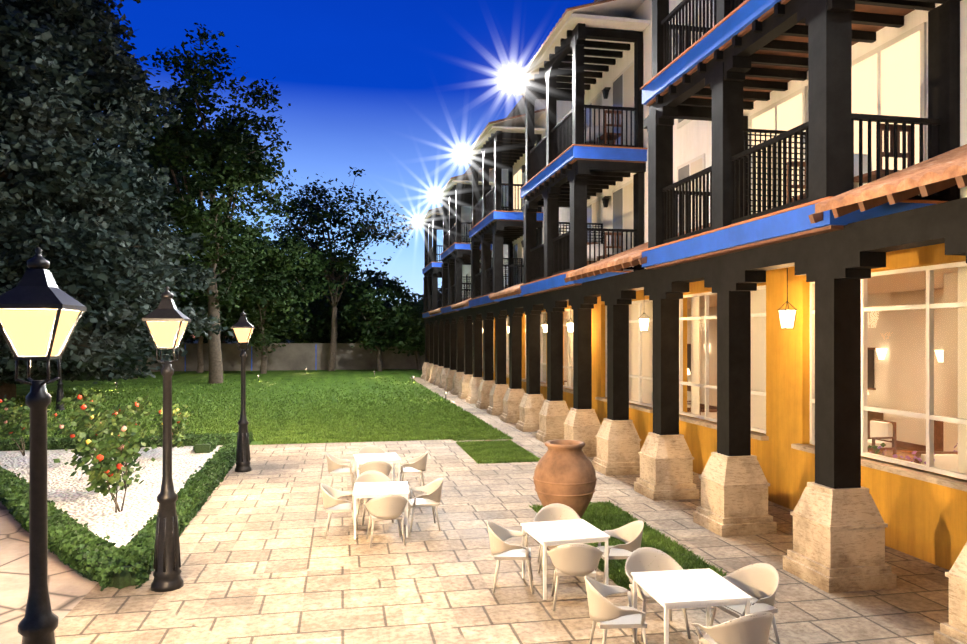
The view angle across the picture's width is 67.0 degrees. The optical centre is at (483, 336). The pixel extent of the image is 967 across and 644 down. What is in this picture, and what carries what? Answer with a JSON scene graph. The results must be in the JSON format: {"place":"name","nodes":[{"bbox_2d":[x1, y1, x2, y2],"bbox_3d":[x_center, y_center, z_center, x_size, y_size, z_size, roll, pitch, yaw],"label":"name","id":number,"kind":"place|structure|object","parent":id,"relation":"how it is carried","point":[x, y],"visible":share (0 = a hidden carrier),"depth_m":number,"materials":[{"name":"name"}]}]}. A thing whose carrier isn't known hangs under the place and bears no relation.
{"place":"outdoors","nodes":[
{"label":"outdoors","id":0,"kind":"place"},
{"bbox_2d":[0,501,97,643],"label":"slab paving","id":1,"kind":"structure","parent":0,"point":[69,588],"depth_m":9.68,"materials":[{"name":"beige stone"}]},
{"bbox_2d":[0,0,233,401],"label":"tree","id":2,"kind":"object","parent":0,"point":[39,52],"depth_m":33.55,"materials":[{"name":"green plant"}]},
{"bbox_2d":[0,432,253,450],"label":"lawn hedge","id":3,"kind":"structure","parent":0,"point":[53,444],"depth_m":21.10,"materials":[{"name":"green plant"}]},
{"bbox_2d":[193,433,220,452],"bbox_3d":[-8.015,3.083,21.234,0.612,0.369,1.821,0,0,-11],"label":"hedge","id":4,"kind":"object","parent":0,"point":[206,444],"visible":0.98,"depth_m":20.57,"materials":[{"name":"green plant"}]},
{"bbox_2d":[6,369,457,444],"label":"lawn","id":5,"kind":"structure","parent":0,"point":[195,377],"depth_m":49.48,"materials":[{"name":"green plant"}]},
{"bbox_2d":[55,359,64,410],"bbox_3d":[-18.482,1.308,31.901,0.491,3.920,0.491,0,0,-11],"label":"lamp post","id":6,"kind":"object","parent":5,"relation":"on","point":[60,393],"visible":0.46,"depth_m":31.80,"materials":[{"name":"black metal"}]},
{"bbox_2d":[0,465,148,588],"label":"curved hedge","id":7,"kind":"object","parent":5,"relation":"on","point":[78,547],"visible":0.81,"depth_m":10.79,"materials":[{"name":"green plant"}]},
{"bbox_2d":[0,445,222,547],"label":"gravel bed","id":8,"kind":"object","parent":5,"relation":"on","point":[73,497],"visible":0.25,"depth_m":15.62,"materials":[{"name":"white gravel"}]},
{"bbox_2d":[0,395,29,455],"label":"rose bush","id":9,"kind":"object","parent":8,"relation":"on","point":[12,428],"visible":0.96,"depth_m":19.57,"materials":[{"name":"green plant"}]},
{"bbox_2d":[47,388,111,458],"bbox_3d":[-10.217,2.276,18.296,1.185,1.996,1.631,0,0,41],"label":"rose bush","id":10,"kind":"object","parent":8,"relation":"on","point":[87,400],"visible":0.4,"depth_m":18.12,"materials":[{"name":"green plant"}]},
{"bbox_2d":[53,418,154,512],"bbox_3d":[-6.886,2.413,13.450,1.252,1.722,1.365,0,0,25],"label":"rose bush","id":11,"kind":"object","parent":8,"relation":"on","point":[101,471],"visible":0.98,"depth_m":13.40,"materials":[{"name":"green plant"}]},
{"bbox_2d":[63,391,156,487],"bbox_3d":[-8.072,2.224,15.814,1.592,2.099,1.373,0,0,0],"label":"rose bush","id":12,"kind":"object","parent":8,"relation":"on","point":[88,419],"visible":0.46,"depth_m":15.62,"materials":[{"name":"green plant"}]},
{"bbox_2d":[149,403,194,447],"bbox_3d":[-8.379,2.510,19.637,1.103,1.526,1.300,0,0,-29],"label":"rose bush","id":13,"kind":"object","parent":8,"relation":"on","point":[177,425],"visible":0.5,"depth_m":19.46,"materials":[{"name":"green plant"}]},
{"bbox_2d":[97,432,252,591],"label":"patio hedge","id":14,"kind":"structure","parent":8,"relation":"on","point":[196,492],"depth_m":12.49,"materials":[{"name":"green plant"}]},
{"bbox_2d":[94,135,203,378],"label":"elm tree","id":15,"kind":"object","parent":5,"relation":"on","point":[181,187],"depth_m":56.01,"materials":[{"name":"green plant"}]},
{"bbox_2d":[147,253,251,372],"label":"tree","id":16,"kind":"object","parent":5,"relation":"on","point":[184,304],"depth_m":64.68,"materials":[{"name":"green plant"}]},
{"bbox_2d":[131,23,296,383],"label":"tree","id":17,"kind":"object","parent":5,"relation":"on","point":[229,137],"depth_m":48.85,"materials":[{"name":"green plant"}]},
{"bbox_2d":[0,377,508,444],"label":"lawn grass blades","id":18,"kind":"object","parent":5,"relation":"on","point":[272,427],"depth_m":29.63,"materials":[{"name":"green plant"}]},
{"bbox_2d":[185,223,342,373],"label":"tree","id":19,"kind":"object","parent":5,"relation":"on","point":[286,295],"depth_m":62.08,"materials":[{"name":"green plant"}]},
{"bbox_2d":[115,367,446,399],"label":"garden spike lights","id":20,"kind":"object","parent":5,"relation":"on","point":[445,393],"visible":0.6,"depth_m":51.41,"materials":[{"name":"black metal"}]},
{"bbox_2d":[338,273,423,370],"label":"tree","id":21,"kind":"object","parent":5,"relation":"on","point":[388,323],"depth_m":67.26,"materials":[{"name":"green plant"}]},
{"bbox_2d":[185,339,289,342],"bbox_3d":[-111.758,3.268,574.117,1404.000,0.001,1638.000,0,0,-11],"label":"ground","id":22,"kind":"structure","parent":0,"point":[232,341],"depth_m":460.25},
{"bbox_2d":[181,333,194,342],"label":"tree","id":23,"kind":"object","parent":22,"relation":"on","point":[186,340],"visible":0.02,"depth_m":71.99,"materials":[{"name":"green plant"}]},
{"bbox_2d":[190,329,254,342],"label":"tree","id":24,"kind":"object","parent":22,"relation":"on","point":[222,339],"depth_m":70.86,"materials":[{"name":"green plant"}]},
{"bbox_2d":[231,306,302,342],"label":"tree","id":25,"kind":"object","parent":22,"relation":"on","point":[282,337],"visible":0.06,"depth_m":74.21,"materials":[{"name":"green plant"}]},
{"bbox_2d":[121,343,424,371],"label":"garden wall","id":26,"kind":"structure","parent":22,"relation":"on","point":[300,356],"depth_m":70.33,"materials":[{"name":"concrete"}]},
{"bbox_2d":[279,292,347,342],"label":"tree","id":27,"kind":"object","parent":22,"relation":"on","point":[318,327],"depth_m":74.26,"materials":[{"name":"green plant"}]},
{"bbox_2d":[295,252,362,305],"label":"tree","id":28,"kind":"object","parent":22,"relation":"on","point":[323,282],"visible":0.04,"depth_m":83.55,"materials":[{"name":"green plant"}]},
{"bbox_2d":[321,300,371,342],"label":"tree","id":29,"kind":"object","parent":22,"relation":"on","point":[351,331],"depth_m":75.13,"materials":[{"name":"green plant"}]},
{"bbox_2d":[311,262,399,328],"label":"tree","id":30,"kind":"object","parent":22,"relation":"on","point":[348,296],"depth_m":76.45,"materials":[{"name":"green plant"}]},
{"bbox_2d":[385,295,440,369],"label":"tree","id":31,"kind":"object","parent":22,"relation":"on","point":[416,332],"depth_m":68.49,"materials":[{"name":"green plant"}]},
{"bbox_2d":[418,282,441,318],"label":"tree","id":32,"kind":"object","parent":22,"relation":"on","point":[439,292],"depth_m":76.31,"materials":[{"name":"green plant"}]},
{"bbox_2d":[424,174,966,488],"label":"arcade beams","id":33,"kind":"structure","parent":22,"relation":"on","point":[837,266],"depth_m":12.28,"materials":[{"name":"black wood"}]},
{"bbox_2d":[482,267,796,333],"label":"arcade pendant lanterns","id":34,"kind":"object","parent":33,"relation":"hanging from","point":[787,318],"visible":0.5,"depth_m":12.83,"materials":[{"name":"white glass"}]},
{"bbox_2d":[454,0,966,569],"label":"hotel walls","id":35,"kind":"structure","parent":22,"relation":"on","point":[922,508],"depth_m":14.45,"materials":[{"name":"yellow paint"}]},
{"bbox_2d":[687,390,690,411],"bbox_3d":[7.701,2.639,28.016,0.655,1.117,0.784,0,0,-8],"label":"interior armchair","id":36,"kind":"object","parent":35,"relation":"on","point":[688,397],"depth_m":27.92,"materials":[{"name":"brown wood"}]},
{"bbox_2d":[423,0,960,312],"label":"balcony railing posts","id":37,"kind":"object","parent":35,"relation":"attached to","point":[831,35],"visible":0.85,"depth_m":14.14,"materials":[{"name":"black wood"}]},
{"bbox_2d":[587,242,597,264],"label":"balcony chair","id":38,"kind":"object","parent":37,"relation":"on","point":[587,260],"visible":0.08,"depth_m":22.53,"materials":[{"name":"brown wood"}]},
{"bbox_2d":[584,126,611,143],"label":"chair","id":39,"kind":"object","parent":37,"relation":"on","point":[596,133],"visible":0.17,"depth_m":21.19,"materials":[{"name":"grey wood"}]},
{"bbox_2d":[587,244,611,260],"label":"chair","id":40,"kind":"object","parent":37,"relation":"on","point":[596,251],"visible":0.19,"depth_m":21.16,"materials":[{"name":"white wood"}]},
{"bbox_2d":[597,110,620,143],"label":"balcony chair","id":41,"kind":"object","parent":37,"relation":"on","point":[610,134],"visible":0.5,"depth_m":20.50,"materials":[{"name":"brown wood"}]},
{"bbox_2d":[597,232,622,270],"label":"balcony chair","id":42,"kind":"object","parent":37,"relation":"on","point":[606,246],"visible":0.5,"depth_m":20.48,"materials":[{"name":"brown wood"}]},
{"bbox_2d":[787,161,805,202],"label":"balcony chair","id":43,"kind":"object","parent":37,"relation":"on","point":[798,186],"visible":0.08,"depth_m":12.19,"materials":[{"name":"brown wood"}]},
{"bbox_2d":[854,154,872,188],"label":"chair","id":44,"kind":"object","parent":37,"relation":"on","point":[856,165],"visible":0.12,"depth_m":10.69,"materials":[{"name":"white wood"}]},
{"bbox_2d":[854,123,910,182],"bbox_3d":[5.617,-2.357,10.360,0.544,1.117,0.638,0,0,-11],"label":"balcony chair","id":45,"kind":"object","parent":37,"relation":"on","point":[882,154],"visible":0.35,"depth_m":10.07,"materials":[{"name":"brown wood"}]},
{"bbox_2d":[419,0,966,313],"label":"tiled roofs","id":46,"kind":"structure","parent":35,"relation":"on","point":[611,14],"depth_m":19.96,"materials":[{"name":"brown tile"}]},
{"bbox_2d":[416,73,517,223],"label":"floodlights","id":47,"kind":"object","parent":46,"relation":"on","point":[512,79],"visible":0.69,"depth_m":25.63,"materials":[{"name":"white metal"}]},
{"bbox_2d":[466,6,925,296],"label":"balcony doors","id":48,"kind":"structure","parent":35,"relation":"in","point":[888,78],"depth_m":13.36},
{"bbox_2d":[700,409,716,418],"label":"chair","id":49,"kind":"object","parent":35,"relation":"on","point":[711,415],"depth_m":20.84,"materials":[{"name":"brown wood"}]},
{"bbox_2d":[493,266,966,473],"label":"window curtains","id":50,"kind":"object","parent":35,"relation":"attached to","point":[756,353],"depth_m":15.93,"materials":[{"name":"beige fabric"}]},
{"bbox_2d":[493,267,966,471],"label":"window glass","id":51,"kind":"object","parent":35,"relation":"on","point":[865,367],"visible":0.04,"depth_m":11.48,"materials":[{"name":"clear glass"}]},
{"bbox_2d":[687,272,957,450],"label":"interior fittings","id":52,"kind":"object","parent":35,"relation":"on","point":[947,357],"depth_m":15.00,"materials":[{"name":"beige"}]},
{"bbox_2d":[868,419,896,454],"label":"chair","id":53,"kind":"object","parent":35,"relation":"on","point":[878,430],"depth_m":17.82,"materials":[{"name":"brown wood"}]},
{"bbox_2d":[870,446,934,464],"bbox_3d":[7.260,2.549,12.748,0.556,1.297,1.358,0,0,-11],"label":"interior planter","id":54,"kind":"object","parent":35,"relation":"on","point":[908,457],"depth_m":12.57,"materials":[{"name":"purple plant"}]},
{"bbox_2d":[868,435,901,459],"bbox_3d":[7.015,2.483,12.812,0.563,1.429,0.889,0,0,-11],"label":"interior plant","id":55,"kind":"object","parent":54,"relation":"in","point":[876,449],"depth_m":12.85,"materials":[{"name":"green plant"}]},
{"bbox_2d":[915,451,957,471],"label":"chair","id":56,"kind":"object","parent":35,"relation":"on","point":[941,457],"depth_m":13.05,"materials":[{"name":"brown wood"}]},
{"bbox_2d":[247,166,413,370],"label":"airy tree","id":57,"kind":"object","parent":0,"point":[341,255],"depth_m":68.42,"materials":[{"name":"green plant"}]},
{"bbox_2d":[97,0,593,336],"label":"sky","id":58,"kind":"structure","parent":0,"point":[394,91],"materials":[{"name":"blue"}]},
{"bbox_2d":[410,377,536,437],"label":"paved walkway","id":59,"kind":"structure","parent":0,"point":[510,429],"depth_m":30.84,"materials":[{"name":"stone"}]},
{"bbox_2d":[54,437,949,643],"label":"patio paving","id":60,"kind":"structure","parent":0,"point":[264,560],"depth_m":9.83,"materials":[{"name":"stone"}]},
{"bbox_2d":[0,247,86,643],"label":"lamp post","id":61,"kind":"object","parent":60,"relation":"on","point":[40,313],"visible":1,"depth_m":5.26,"materials":[{"name":"black metal"}]},
{"bbox_2d":[142,286,190,591],"bbox_3d":[-4.110,1.308,9.499,0.491,3.920,0.491,0,0,-11],"label":"lamp post","id":62,"kind":"object","parent":60,"relation":"on","point":[166,321],"visible":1,"depth_m":9.40,"materials":[{"name":"black metal"}]},
{"bbox_2d":[231,310,254,471],"bbox_3d":[-5.817,1.308,17.689,0.491,3.920,0.491,0,0,-11],"label":"lamp post","id":63,"kind":"object","parent":60,"relation":"on","point":[243,328],"visible":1,"depth_m":17.59,"materials":[{"name":"black metal"}]},
{"bbox_2d":[321,483,358,538],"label":"chair","id":64,"kind":"object","parent":60,"relation":"on","point":[331,501],"visible":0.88,"depth_m":11.86,"materials":[{"name":"beige plastic"}]},
{"bbox_2d":[326,452,354,489],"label":"chair","id":65,"kind":"object","parent":60,"relation":"on","point":[335,465],"visible":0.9,"depth_m":15.10,"materials":[{"name":"beige plastic"}]},
{"bbox_2d":[358,445,385,473],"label":"chair","id":66,"kind":"object","parent":60,"relation":"on","point":[370,449],"visible":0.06,"depth_m":16.28,"materials":[{"name":"beige plastic"}]},
{"bbox_2d":[355,470,393,525],"bbox_3d":[-1.939,2.851,12.948,0.686,0.847,0.611,0,0,-22],"label":"chair","id":67,"kind":"object","parent":60,"relation":"on","point":[370,476],"visible":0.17,"depth_m":13.17,"materials":[{"name":"beige plastic"}]},
{"bbox_2d":[358,460,391,502],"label":"chair","id":68,"kind":"object","parent":60,"relation":"on","point":[384,468],"visible":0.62,"depth_m":14.32,"materials":[{"name":"beige plastic"}]},
{"bbox_2d":[353,453,400,482],"bbox_3d":[-2.241,2.898,15.326,0.900,0.740,0.900,0,0,-14],"label":"table","id":69,"kind":"object","parent":60,"relation":"on","point":[393,458],"visible":0.77,"depth_m":15.24,"materials":[{"name":"white plastic"}]},
{"bbox_2d":[353,482,408,538],"bbox_3d":[-1.711,2.898,12.210,0.900,0.740,0.900,0,0,-8],"label":"table","id":70,"kind":"object","parent":60,"relation":"on","point":[369,490],"visible":0.79,"depth_m":11.98,"materials":[{"name":"white"}]},
{"bbox_2d":[363,494,407,547],"bbox_3d":[-1.536,2.851,11.527,0.686,0.847,0.611,0,0,-15],"label":"chair","id":71,"kind":"object","parent":60,"relation":"on","point":[382,507],"visible":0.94,"depth_m":11.29,"materials":[{"name":"beige plastic"}]},
{"bbox_2d":[400,451,427,493],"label":"chair","id":72,"kind":"object","parent":60,"relation":"on","point":[418,466],"visible":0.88,"depth_m":15.21,"materials":[{"name":"beige plastic"}]},
{"bbox_2d":[408,478,442,532],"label":"chair","id":73,"kind":"object","parent":60,"relation":"on","point":[432,497],"visible":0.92,"depth_m":12.34,"materials":[{"name":"beige plastic"}]},
{"bbox_2d":[487,521,533,593],"bbox_3d":[0.351,2.851,9.538,0.611,0.847,0.686,0,0,3],"label":"chair","id":74,"kind":"object","parent":60,"relation":"on","point":[499,535],"visible":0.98,"depth_m":9.36,"materials":[{"name":"beige plastic"}]},
{"bbox_2d":[533,503,579,572],"bbox_3d":[1.049,2.851,10.327,0.686,0.847,0.611,0,0,3],"label":"chair","id":75,"kind":"object","parent":60,"relation":"on","point":[558,510],"visible":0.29,"depth_m":10.57,"materials":[{"name":"beige plastic"}]},
{"bbox_2d":[533,440,596,518],"bbox_3d":[1.327,2.504,11.940,1.065,1.547,1.065,0,0,-11],"label":"clay urn","id":76,"kind":"object","parent":60,"relation":"on","point":[564,473],"visible":0.88,"depth_m":11.60,"materials":[{"name":"brown ceramic"}]},
{"bbox_2d":[521,519,609,599],"bbox_3d":[1.052,2.898,9.559,0.900,0.740,0.900,0,0,-15],"label":"table","id":77,"kind":"object","parent":60,"relation":"on","point":[555,533],"visible":0.83,"depth_m":9.36,"materials":[{"name":"white"}]},
{"bbox_2d":[547,543,602,610],"bbox_3d":[1.114,2.851,8.868,0.686,0.847,0.611,0,0,3],"label":"chair","id":78,"kind":"object","parent":60,"relation":"on","point":[582,560],"visible":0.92,"depth_m":8.63,"materials":[{"name":"beige plastic"}]},
{"bbox_2d":[452,435,726,589],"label":"grass blades","id":79,"kind":"object","parent":60,"relation":"on","point":[491,451],"depth_m":12.81,"materials":[{"name":"green plant"}]},
{"bbox_2d":[584,576,646,643],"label":"chair","id":80,"kind":"object","parent":60,"relation":"on","point":[605,614],"visible":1,"depth_m":7.17,"materials":[{"name":"beige plastic"}]},
{"bbox_2d":[595,520,643,583],"bbox_3d":[1.787,2.851,9.568,0.611,0.847,0.686,0,0,-4],"label":"chair","id":81,"kind":"object","parent":60,"relation":"on","point":[634,532],"visible":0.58,"depth_m":9.62,"materials":[{"name":"beige plastic"}]},
{"bbox_2d":[588,505,722,587],"bbox_3d":[2.119,3.254,11.803,1.521,0.001,4.563,0,0,-11],"label":"grass strip","id":82,"kind":"object","parent":60,"relation":"on","point":[646,541],"depth_m":10.80,"materials":[{"name":"green plant"}]},
{"bbox_2d":[625,547,690,641],"bbox_3d":[1.913,2.851,8.119,0.686,0.847,0.611,0,0,-9],"label":"chair","id":83,"kind":"object","parent":60,"relation":"on","point":[642,560],"visible":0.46,"depth_m":8.34,"materials":[{"name":"beige plastic"}]},
{"bbox_2d":[631,568,752,643],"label":"table","id":84,"kind":"object","parent":60,"relation":"on","point":[707,588],"visible":0.9,"depth_m":7.31,"materials":[{"name":"white"}]},
{"bbox_2d":[421,362,966,643],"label":"column bases","id":85,"kind":"object","parent":60,"relation":"on","point":[838,540],"visible":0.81,"depth_m":12.10,"materials":[{"name":"beige stone"}]},
{"bbox_2d":[691,612,773,643],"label":"chair","id":86,"kind":"object","parent":60,"relation":"on","point":[753,628],"visible":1,"depth_m":6.45,"materials":[{"name":"beige plastic"}]},
{"bbox_2d":[709,563,779,643],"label":"chair","id":87,"kind":"object","parent":60,"relation":"on","point":[762,579],"visible":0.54,"depth_m":7.78,"materials":[{"name":"beige plastic"}]},
{"bbox_2d":[422,0,946,317],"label":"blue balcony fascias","id":88,"kind":"object","parent":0,"point":[788,224],"visible":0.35,"depth_m":12.78,"materials":[{"name":"blue paint"}]}
]}

